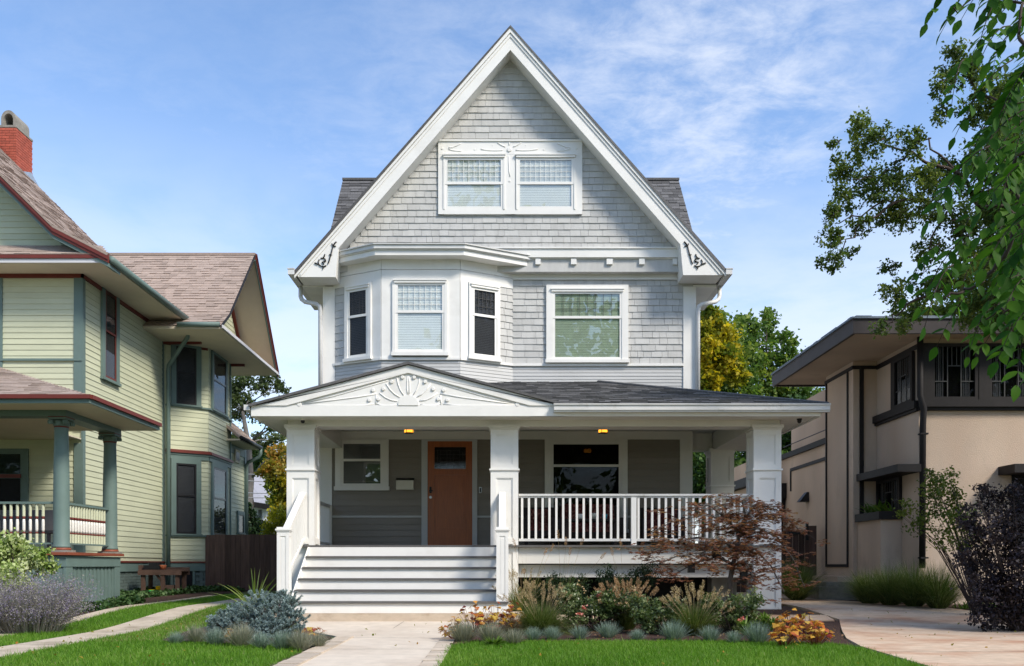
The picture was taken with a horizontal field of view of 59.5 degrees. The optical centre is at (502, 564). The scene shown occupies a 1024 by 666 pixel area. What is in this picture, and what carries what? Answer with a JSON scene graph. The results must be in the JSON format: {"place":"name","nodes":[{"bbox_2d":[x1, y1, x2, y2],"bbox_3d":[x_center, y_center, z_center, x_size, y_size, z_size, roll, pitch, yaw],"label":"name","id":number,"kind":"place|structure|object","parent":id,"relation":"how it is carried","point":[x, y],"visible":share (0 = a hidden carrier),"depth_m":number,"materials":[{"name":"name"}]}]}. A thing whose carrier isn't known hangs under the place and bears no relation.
{"place":"outdoors","nodes":[
{"label":"outdoors","id":0,"kind":"place"},
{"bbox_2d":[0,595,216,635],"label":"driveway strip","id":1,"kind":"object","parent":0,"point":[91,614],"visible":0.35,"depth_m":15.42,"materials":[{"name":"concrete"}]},
{"bbox_2d":[0,592,248,646],"bbox_3d":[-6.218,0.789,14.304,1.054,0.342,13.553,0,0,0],"label":"lawn grass","id":2,"kind":"structure","parent":0,"point":[90,624],"depth_m":14.13,"materials":[{"name":"green plant"}]},
{"bbox_2d":[253,475,270,520],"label":"house","id":3,"kind":"structure","parent":0,"point":[261,506],"depth_m":62.00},
{"bbox_2d":[273,621,482,665],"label":"front walk","id":4,"kind":"structure","parent":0,"point":[343,647],"depth_m":10.55,"materials":[{"name":"concrete"}]},
{"bbox_2d":[309,630,331,646],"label":"fescue tuft","id":5,"kind":"object","parent":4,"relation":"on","point":[322,641],"visible":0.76,"depth_m":10.29,"materials":[{"name":"plant"}]},
{"bbox_2d":[0,600,904,665],"bbox_3d":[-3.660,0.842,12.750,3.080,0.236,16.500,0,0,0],"label":"lawn","id":6,"kind":"structure","parent":0,"point":[159,656],"depth_m":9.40,"materials":[{"name":"plant"}]},
{"bbox_2d":[163,631,188,643],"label":"fescue tuft","id":7,"kind":"object","parent":6,"relation":"on","point":[176,637],"visible":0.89,"depth_m":10.72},
{"bbox_2d":[200,627,229,644],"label":"fescue tuft","id":8,"kind":"object","parent":6,"relation":"on","point":[214,638],"visible":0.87,"depth_m":10.52,"materials":[{"name":"plant"}]},
{"bbox_2d":[247,632,271,648],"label":"fescue tuft","id":9,"kind":"object","parent":6,"relation":"on","point":[261,641],"visible":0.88,"depth_m":10.13,"materials":[{"name":"plant"}]},
{"bbox_2d":[267,629,294,649],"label":"fescue tuft","id":10,"kind":"object","parent":6,"relation":"on","point":[278,641],"visible":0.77,"depth_m":9.97,"materials":[{"name":"plant"}]},
{"bbox_2d":[284,628,320,650],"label":"fescue tuft","id":11,"kind":"object","parent":6,"relation":"on","point":[302,642],"visible":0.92,"depth_m":9.90,"materials":[{"name":"plant"}]},
{"bbox_2d":[70,591,855,647],"bbox_3d":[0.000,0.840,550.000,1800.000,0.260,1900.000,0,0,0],"label":"ground","id":12,"kind":"structure","parent":0,"point":[246,592],"depth_m":15.48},
{"bbox_2d":[1,590,248,627],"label":"planting bed","id":13,"kind":"object","parent":12,"relation":"on","point":[166,598],"visible":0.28,"depth_m":20.53,"materials":[{"name":"soil"}]},
{"bbox_2d":[0,527,60,596],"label":"variegated shrub","id":14,"kind":"object","parent":13,"relation":"on","point":[14,558],"visible":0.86,"depth_m":13.39,"materials":[{"name":"green plant"}]},
{"bbox_2d":[0,568,115,634],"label":"russian sage","id":15,"kind":"object","parent":13,"relation":"on","point":[36,612],"visible":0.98,"depth_m":12.38,"materials":[{"name":"plant"}]},
{"bbox_2d":[67,584,245,612],"bbox_3d":[-8.050,0.699,19.428,2.335,0.394,9.718,0,0,0],"label":"ground cover","id":16,"kind":"object","parent":13,"relation":"on","point":[134,596],"visible":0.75,"depth_m":19.94,"materials":[{"name":"green plant"}]},
{"bbox_2d":[0,595,269,657],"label":"driveway strip","id":17,"kind":"object","parent":12,"relation":"on","point":[158,618],"visible":0.62,"depth_m":12.92,"materials":[{"name":"concrete"}]},
{"bbox_2d":[0,110,278,601],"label":"green house","id":18,"kind":"structure","parent":12,"relation":"on","point":[122,455],"depth_m":21.39,"materials":[{"name":"wood"}]},
{"bbox_2d":[0,478,19,547],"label":"front door","id":19,"kind":"structure","parent":18,"relation":"in","point":[9,487],"depth_m":19.54,"materials":[{"name":"black"}]},
{"bbox_2d":[0,510,52,548],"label":"porch bench","id":20,"kind":"object","parent":18,"relation":"on","point":[48,519],"visible":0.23,"depth_m":16.95,"materials":[{"name":"wood"}]},
{"bbox_2d":[100,287,121,386],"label":"window","id":21,"kind":"structure","parent":18,"relation":"in","point":[110,308],"depth_m":20.97,"materials":[{"name":"grey glass"}]},
{"bbox_2d":[171,458,202,535],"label":"window","id":22,"kind":"structure","parent":18,"relation":"in","point":[185,473],"depth_m":24.59,"materials":[{"name":"glass"}]},
{"bbox_2d":[171,345,202,407],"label":"window","id":23,"kind":"structure","parent":18,"relation":"in","point":[186,368],"depth_m":24.61,"materials":[{"name":"glass"}]},
{"bbox_2d":[211,462,227,534],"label":"window","id":24,"kind":"structure","parent":18,"relation":"in","point":[219,473],"depth_m":25.90,"materials":[{"name":"glass"}]},
{"bbox_2d":[211,350,228,417],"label":"window","id":25,"kind":"structure","parent":18,"relation":"in","point":[219,365],"depth_m":25.90,"materials":[{"name":"grey glass"}]},
{"bbox_2d":[236,511,245,534],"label":"window","id":26,"kind":"structure","parent":18,"relation":"in","point":[240,514],"depth_m":28.31,"materials":[{"name":"grey glass"}]},
{"bbox_2d":[138,565,189,592],"bbox_3d":[-8.301,0.382,21.985,1.049,0.756,0.610,0,0,0],"label":"potting bench","id":27,"kind":"object","parent":12,"relation":"on","point":[177,572],"visible":0.87,"depth_m":21.72,"materials":[{"name":"brown wood"}]},
{"bbox_2d":[205,534,276,590],"bbox_3d":[-6.072,-0.036,24.622,4.391,1.631,0.076,0,0,8],"label":"board fence","id":28,"kind":"object","parent":12,"relation":"on","point":[233,560],"visible":0.28,"depth_m":24.75,"materials":[{"name":"brown wood"}]},
{"bbox_2d":[162,608,331,645],"bbox_3d":[-3.325,0.836,13.700,2.250,0.201,7.600,0,0,0],"label":"planting bed","id":29,"kind":"object","parent":12,"relation":"on","point":[165,639],"visible":0.08,"depth_m":11.41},
{"bbox_2d":[181,623,212,642],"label":"fescue tuft","id":30,"kind":"object","parent":29,"relation":"on","point":[195,634],"visible":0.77,"depth_m":10.87,"materials":[{"name":"plant"}]},
{"bbox_2d":[220,621,261,646],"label":"fescue tuft","id":31,"kind":"object","parent":29,"relation":"on","point":[239,637],"visible":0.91,"depth_m":10.35,"materials":[{"name":"plant"}]},
{"bbox_2d":[213,570,276,611],"bbox_3d":[-3.897,0.413,14.651,1.566,0.824,1.661,0,0,43],"label":"strap plant","id":32,"kind":"object","parent":29,"relation":"on","point":[254,588],"visible":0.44,"depth_m":14.52,"materials":[{"name":"green plant"}]},
{"bbox_2d":[204,589,310,637],"bbox_3d":[-3.234,0.674,11.885,1.386,0.732,0.876,0,0,19],"label":"blue spruce","id":33,"kind":"object","parent":29,"relation":"on","point":[271,624],"visible":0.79,"depth_m":11.77,"materials":[{"name":"plant"}]},
{"bbox_2d":[248,502,268,534],"bbox_3d":[-9.526,-0.720,33.917,1.603,3.374,1.588,0,0,0],"label":"young spruce","id":34,"kind":"object","parent":12,"relation":"on","point":[254,524],"visible":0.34,"depth_m":33.83,"materials":[{"name":"green plant"}]},
{"bbox_2d":[231,375,291,504],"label":"cottonwood","id":35,"kind":"object","parent":12,"relation":"on","point":[239,384],"visible":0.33,"depth_m":47.88,"materials":[{"name":"green plant"}]},
{"bbox_2d":[252,445,272,517],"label":"dark oak","id":36,"kind":"object","parent":12,"relation":"on","point":[256,463],"visible":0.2,"depth_m":50.80,"materials":[{"name":"green plant"}]},
{"bbox_2d":[254,442,286,533],"bbox_3d":[-9.608,-2.243,39.850,3.018,6.411,2.994,0,0,0],"label":"maple tree","id":37,"kind":"object","parent":12,"relation":"on","point":[270,470],"visible":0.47,"depth_m":39.10,"materials":[{"name":"yellow plant"}]},
{"bbox_2d":[259,505,286,534],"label":"golden shrub","id":38,"kind":"object","parent":12,"relation":"on","point":[280,521],"visible":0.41,"depth_m":28.86,"materials":[{"name":"green plant"}]},
{"bbox_2d":[2,602,1015,664],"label":"fallen leaves","id":39,"kind":"object","parent":12,"relation":"on","point":[485,649],"visible":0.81,"depth_m":10.53,"materials":[{"name":"brown plant"}]},
{"bbox_2d":[244,25,830,622],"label":"grey house","id":40,"kind":"structure","parent":12,"relation":"on","point":[510,275],"depth_m":18.23,"materials":[{"name":"wood"}]},
{"bbox_2d":[342,281,371,362],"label":"window","id":41,"kind":"structure","parent":40,"relation":"in","point":[357,297],"depth_m":18.17,"materials":[{"name":"white paint"}]},
{"bbox_2d":[334,439,389,490],"bbox_3d":[-2.893,-2.062,18.450,1.139,1.055,0.100,0,0,0],"label":"window","id":42,"kind":"structure","parent":40,"relation":"in","point":[354,453],"depth_m":18.45,"materials":[{"name":"beige paint"}]},
{"bbox_2d":[396,478,413,489],"bbox_3d":[-2.002,-1.672,18.419,0.369,0.251,0.127,0,0,0],"label":"mailbox","id":43,"kind":"object","parent":40,"relation":"attached to","point":[404,483],"visible":1,"depth_m":18.37,"materials":[{"name":"beige plastic"}]},
{"bbox_2d":[391,279,448,355],"bbox_3d":[-1.646,-4.942,17.899,1.144,1.522,0.102,0,0,0],"label":"window","id":44,"kind":"structure","parent":40,"relation":"in","point":[419,306],"depth_m":17.92,"materials":[{"name":"glass"}]},
{"bbox_2d":[428,441,471,544],"bbox_3d":[-1.082,-1.462,18.459,0.921,2.177,0.078,0,0,0],"label":"front door","id":45,"kind":"structure","parent":40,"relation":"in","point":[449,462],"depth_m":18.48,"materials":[{"name":"brown wood"}]},
{"bbox_2d":[443,153,504,208],"bbox_3d":[-0.575,-7.802,18.240,1.275,1.121,0.083,0,0,0],"label":"window","id":46,"kind":"structure","parent":40,"relation":"in","point":[470,180],"depth_m":18.27,"materials":[{"name":"glass"}]},
{"bbox_2d":[468,281,501,362],"bbox_3d":[-0.359,-4.918,18.147,0.740,1.555,0.102,0,0,-27],"label":"window","id":47,"kind":"structure","parent":40,"relation":"in","point":[484,299],"depth_m":18.16,"materials":[{"name":"white paint"}]},
{"bbox_2d":[438,139,581,214],"bbox_3d":[0.159,-7.902,18.253,2.963,1.517,0.057,0,0,0],"label":"window frame","id":48,"kind":"structure","parent":40,"relation":"in","point":[509,147],"depth_m":18.25,"materials":[{"name":"white paint"}]},
{"bbox_2d":[523,507,554,544],"bbox_3d":[0.720,-0.743,17.525,0.600,0.800,0.650,0,0,0],"label":"porch chair","id":49,"kind":"object","parent":40,"relation":"on","point":[532,522],"visible":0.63,"depth_m":17.22,"materials":[{"name":"wicker"}]},
{"bbox_2d":[515,153,575,208],"bbox_3d":[0.882,-7.802,18.240,1.236,1.121,0.083,0,0,0],"label":"window","id":50,"kind":"structure","parent":40,"relation":"in","point":[543,180],"depth_m":18.27,"materials":[{"name":"glass"}]},
{"bbox_2d":[545,439,628,532],"bbox_3d":[1.724,-1.625,18.450,1.745,1.927,0.100,0,0,0],"label":"window","id":51,"kind":"structure","parent":40,"relation":"in","point":[572,466],"depth_m":18.48,"materials":[{"name":"glass"}]},
{"bbox_2d":[545,285,629,362],"bbox_3d":[1.750,-4.966,18.449,1.729,1.604,0.102,0,0,0],"label":"window","id":52,"kind":"structure","parent":40,"relation":"in","point":[585,323],"depth_m":18.47,"materials":[{"name":"glass"}]},
{"bbox_2d":[554,504,623,544],"bbox_3d":[1.703,-0.783,17.825,1.320,0.880,0.750,0,0,0],"label":"porch sofa","id":53,"kind":"object","parent":40,"relation":"on","point":[580,524],"visible":0.42,"depth_m":17.94,"materials":[{"name":"wicker"}]},
{"bbox_2d":[564,519,616,544],"bbox_3d":[1.640,-0.596,16.750,1.014,0.506,0.500,0,0,0],"label":"coffee table","id":54,"kind":"object","parent":40,"relation":"on","point":[614,528],"visible":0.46,"depth_m":16.53,"materials":[{"name":"wicker"}]},
{"bbox_2d":[638,508,685,544],"bbox_3d":[3.133,-0.743,17.625,0.860,0.800,0.650,0,0,0],"label":"porch chair","id":55,"kind":"object","parent":40,"relation":"on","point":[655,518],"visible":0.34,"depth_m":17.69,"materials":[{"name":"wicker"}]},
{"bbox_2d":[450,601,852,644],"bbox_3d":[2.300,0.833,14.400,5.900,0.206,8.000,0,0,0],"label":"planting bed","id":56,"kind":"object","parent":12,"relation":"on","point":[835,625],"visible":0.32,"depth_m":12.24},
{"bbox_2d":[441,617,483,641],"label":"fescue tuft","id":57,"kind":"object","parent":56,"relation":"on","point":[461,633],"visible":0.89,"depth_m":10.95,"materials":[{"name":"plant"}]},
{"bbox_2d":[454,600,492,631],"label":"coral bells","id":58,"kind":"object","parent":56,"relation":"on","point":[479,617],"visible":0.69,"depth_m":12.54,"materials":[{"name":"orange plant"}]},
{"bbox_2d":[476,601,512,629],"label":"coral bells","id":59,"kind":"object","parent":56,"relation":"on","point":[494,617],"visible":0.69,"depth_m":12.72,"materials":[{"name":"orange plant"}]},
{"bbox_2d":[496,601,523,628],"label":"coral bells","id":60,"kind":"object","parent":56,"relation":"on","point":[511,613],"visible":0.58,"depth_m":12.95,"materials":[{"name":"orange plant"}]},
{"bbox_2d":[508,539,552,600],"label":"ornamental grass","id":61,"kind":"object","parent":56,"relation":"on","point":[535,584],"depth_m":14.80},
{"bbox_2d":[521,627,542,639],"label":"fescue tuft","id":62,"kind":"object","parent":56,"relation":"on","point":[534,633],"visible":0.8,"depth_m":11.16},
{"bbox_2d":[496,579,598,635],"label":"fountain grass","id":63,"kind":"object","parent":56,"relation":"on","point":[546,618],"depth_m":12.19,"materials":[{"name":"plant"}]},
{"bbox_2d":[541,625,563,639],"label":"fescue tuft","id":64,"kind":"object","parent":56,"relation":"on","point":[551,633],"visible":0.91,"depth_m":11.25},
{"bbox_2d":[523,571,591,612],"bbox_3d":[0.891,0.470,14.893,1.266,0.778,0.871,0,0,0],"label":"yew bush","id":65,"kind":"object","parent":56,"relation":"on","point":[556,580],"visible":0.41,"depth_m":14.84,"materials":[{"name":"green plant"}]},
{"bbox_2d":[535,530,604,611],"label":"fountain grass","id":66,"kind":"object","parent":56,"relation":"on","point":[568,564],"depth_m":14.71,"materials":[{"name":"plant"}]},
{"bbox_2d":[567,624,590,638],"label":"fescue tuft","id":67,"kind":"object","parent":56,"relation":"on","point":[581,632],"visible":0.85,"depth_m":11.35,"materials":[{"name":"plant"}]},
{"bbox_2d":[554,580,642,630],"bbox_3d":[1.361,0.589,12.705,1.344,0.759,0.844,0,0,0],"label":"rose bush","id":68,"kind":"object","parent":56,"relation":"on","point":[590,608],"visible":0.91,"depth_m":12.54,"materials":[{"name":"green plant"}]},
{"bbox_2d":[593,620,622,637],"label":"fescue tuft","id":69,"kind":"object","parent":56,"relation":"on","point":[607,631],"visible":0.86,"depth_m":11.53,"materials":[{"name":"plant"}]},
{"bbox_2d":[574,562,662,613],"bbox_3d":[1.904,0.372,14.887,1.606,0.976,0.837,0,0,0],"label":"yew bush","id":70,"kind":"object","parent":56,"relation":"on","point":[609,575],"visible":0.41,"depth_m":14.81,"materials":[{"name":"green plant"}]},
{"bbox_2d":[624,591,690,633],"bbox_3d":[2.121,0.662,12.184,0.932,0.628,0.933,0,0,0],"label":"rose bush","id":71,"kind":"object","parent":56,"relation":"on","point":[646,617],"visible":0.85,"depth_m":12.09,"materials":[{"name":"green plant"}]},
{"bbox_2d":[515,615,833,620],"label":"garden path","id":72,"kind":"structure","parent":56,"relation":"on","point":[821,617],"depth_m":14.20,"materials":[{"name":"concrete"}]},
{"bbox_2d":[656,619,694,639],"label":"fescue tuft","id":73,"kind":"object","parent":56,"relation":"on","point":[671,632],"visible":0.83,"depth_m":11.14,"materials":[{"name":"plant"}]},
{"bbox_2d":[694,623,726,640],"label":"fescue tuft","id":74,"kind":"object","parent":56,"relation":"on","point":[708,634],"visible":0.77,"depth_m":11.06,"materials":[{"name":"plant"}]},
{"bbox_2d":[615,493,830,610],"bbox_3d":[3.498,-0.140,14.187,3.557,2.063,1.446,0,0,0],"label":"japanese maple","id":75,"kind":"object","parent":56,"relation":"on","point":[734,550],"visible":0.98,"depth_m":14.16,"materials":[{"name":"red plant"}]},
{"bbox_2d":[695,585,765,633],"bbox_3d":[3.097,0.628,12.359,1.038,0.688,0.793,0,0,16],"label":"rose bush","id":76,"kind":"object","parent":56,"relation":"on","point":[729,621],"visible":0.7,"depth_m":12.20,"materials":[{"name":"green plant"}]},
{"bbox_2d":[774,608,804,632],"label":"coral bells","id":77,"kind":"object","parent":56,"relation":"on","point":[791,620],"visible":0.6,"depth_m":12.22,"materials":[{"name":"orange plant"}]},
{"bbox_2d":[787,612,826,634],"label":"coral bells","id":78,"kind":"object","parent":56,"relation":"on","point":[801,620],"visible":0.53,"depth_m":11.55,"materials":[{"name":"orange plant"}]},
{"bbox_2d":[700,304,765,394],"bbox_3d":[8.931,-5.095,37.859,4.399,12.131,6.673,0,0,0],"label":"honey locust","id":79,"kind":"object","parent":12,"relation":"on","point":[722,359],"visible":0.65,"depth_m":35.33,"materials":[{"name":"yellow plant"}]},
{"bbox_2d":[693,393,806,542],"bbox_3d":[9.216,-2.696,34.006,7.500,7.344,5.198,0,0,-29],"label":"bushy tree","id":80,"kind":"object","parent":12,"relation":"on","point":[699,472],"visible":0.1,"depth_m":32.83,"materials":[{"name":"green plant"}]},
{"bbox_2d":[725,306,824,398],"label":"ash tree","id":81,"kind":"object","parent":12,"relation":"on","point":[765,325],"visible":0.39,"depth_m":40.93,"materials":[{"name":"green plant"}]},
{"bbox_2d":[734,315,1023,603],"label":"stucco house","id":82,"kind":"structure","parent":12,"relation":"on","point":[899,417],"depth_m":17.72,"materials":[{"name":"paint"}]},
{"bbox_2d":[855,500,892,512],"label":"fern","id":83,"kind":"object","parent":82,"relation":"in","point":[874,508],"depth_m":17.91,"materials":[{"name":"green plant"}]},
{"bbox_2d":[876,476,901,510],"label":"window","id":84,"kind":"structure","parent":82,"relation":"in","point":[889,489],"depth_m":18.18,"materials":[{"name":"black glass"}]},
{"bbox_2d":[893,351,914,408],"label":"window","id":85,"kind":"structure","parent":82,"relation":"in","point":[903,366],"depth_m":17.54,"materials":[{"name":"black glass"}]},
{"bbox_2d":[932,343,978,398],"bbox_3d":[8.549,-3.655,16.950,0.899,1.069,0.060,0,0,0],"label":"window","id":86,"kind":"structure","parent":82,"relation":"in","point":[950,378],"depth_m":16.97,"materials":[{"name":"black glass"}]},
{"bbox_2d":[989,343,1023,398],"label":"window","id":87,"kind":"structure","parent":82,"relation":"in","point":[998,389],"depth_m":16.97,"materials":[{"name":"black glass"}]},
{"bbox_2d":[1011,475,1023,545],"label":"lower window","id":88,"kind":"structure","parent":82,"relation":"in","point":[1013,477],"depth_m":16.98,"materials":[{"name":"glass"}]},
{"bbox_2d":[844,600,984,609],"bbox_3d":[11.300,0.830,13.150,9.400,0.227,14.300,0,0,0],"label":"planting bed","id":89,"kind":"object","parent":12,"relation":"on","point":[951,605],"visible":0.18,"depth_m":16.48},
{"bbox_2d":[823,566,897,606],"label":"fountain grass","id":90,"kind":"object","parent":89,"relation":"on","point":[858,592],"depth_m":16.98,"materials":[{"name":"plant"}]},
{"bbox_2d":[852,563,920,604],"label":"fountain grass","id":91,"kind":"object","parent":89,"relation":"on","point":[882,600],"depth_m":16.35,"materials":[{"name":"plant"}]},
{"bbox_2d":[847,556,954,606],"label":"fountain grass","id":92,"kind":"object","parent":89,"relation":"on","point":[906,601],"depth_m":15.95,"materials":[{"name":"plant"}]},
{"bbox_2d":[876,560,967,608],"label":"fountain grass","id":93,"kind":"object","parent":89,"relation":"on","point":[946,599],"depth_m":15.51,"materials":[{"name":"plant"}]},
{"bbox_2d":[813,36,1023,339],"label":"oak tree","id":94,"kind":"object","parent":12,"relation":"on","point":[930,173],"visible":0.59,"depth_m":14.08,"materials":[{"name":"green plant"}]},
{"bbox_2d":[882,249,1012,315],"bbox_3d":[19.840,-6.826,35.858,9.172,15.614,6.386,0,0,0],"label":"elm tree","id":95,"kind":"object","parent":12,"relation":"on","point":[940,310],"visible":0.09,"depth_m":36.74,"materials":[{"name":"green plant"}]},
{"bbox_2d":[898,0,1023,401],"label":"tree","id":96,"kind":"object","parent":12,"relation":"on","point":[1005,281],"visible":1,"depth_m":3.41,"materials":[{"name":"green plant"}]},
{"bbox_2d":[950,478,1023,631],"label":"ninebark shrub","id":97,"kind":"object","parent":12,"relation":"on","point":[1002,596],"visible":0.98,"depth_m":12.56,"materials":[{"name":"purple plant"}]},
{"bbox_2d":[0,0,1023,542],"label":"sky","id":98,"kind":"structure","parent":0,"point":[155,126],"materials":[{"name":"blue"}]},
{"bbox_2d":[492,567,553,611],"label":"fountain grass","id":99,"kind":"object","parent":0,"point":[515,600],"depth_m":14.64,"materials":[{"name":"plant"}]},
{"bbox_2d":[588,577,658,629],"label":"fountain grass","id":100,"kind":"object","parent":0,"point":[630,625],"depth_m":12.78,"materials":[{"name":"plant"}]},
{"bbox_2d":[436,635,937,665],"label":"lawn","id":101,"kind":"structure","parent":0,"point":[664,662],"depth_m":9.10,"materials":[{"name":"plant"}]},
{"bbox_2d":[472,621,512,641],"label":"fescue tuft","id":102,"kind":"object","parent":101,"relation":"on","point":[488,632],"visible":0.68,"depth_m":10.87,"materials":[{"name":"plant"}]},
{"bbox_2d":[501,627,525,644],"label":"fescue tuft","id":103,"kind":"object","parent":101,"relation":"on","point":[514,637],"visible":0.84,"depth_m":10.63,"materials":[{"name":"plant"}]},
{"bbox_2d":[739,620,773,642],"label":"fescue tuft","id":104,"kind":"object","parent":101,"relation":"on","point":[755,633],"visible":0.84,"depth_m":10.77,"materials":[{"name":"plant"}]},
{"bbox_2d":[767,615,801,645],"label":"coral bells","id":105,"kind":"object","parent":101,"relation":"on","point":[781,629],"visible":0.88,"depth_m":10.36,"materials":[{"name":"orange plant"}]},
{"bbox_2d":[798,621,834,644],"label":"coral bells","id":106,"kind":"object","parent":101,"relation":"on","point":[812,638],"visible":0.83,"depth_m":10.55,"materials":[{"name":"orange plant"}]},
{"bbox_2d":[658,580,734,635],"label":"fountain grass","id":107,"kind":"object","parent":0,"point":[698,619],"depth_m":11.83,"materials":[{"name":"plant"}]},
{"bbox_2d":[737,592,1023,665],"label":"driveway","id":108,"kind":"structure","parent":0,"point":[924,645],"depth_m":12.16,"materials":[{"name":"concrete"}]},
{"bbox_2d":[737,523,816,592],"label":"wooden gate","id":109,"kind":"structure","parent":108,"relation":"on","point":[807,544],"depth_m":21.35,"materials":[{"name":"brown wood"}]},
{"bbox_2d":[781,556,857,599],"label":"fountain grass","id":110,"kind":"object","parent":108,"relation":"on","point":[801,593],"depth_m":18.41,"materials":[{"name":"plant"}]},
{"bbox_2d":[892,465,985,615],"bbox_3d":[7.176,-0.385,14.618,1.399,2.488,1.109,0,0,0],"label":"burning bush","id":111,"kind":"object","parent":108,"relation":"on","point":[939,490],"visible":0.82,"depth_m":14.64,"materials":[{"name":"green plant"}]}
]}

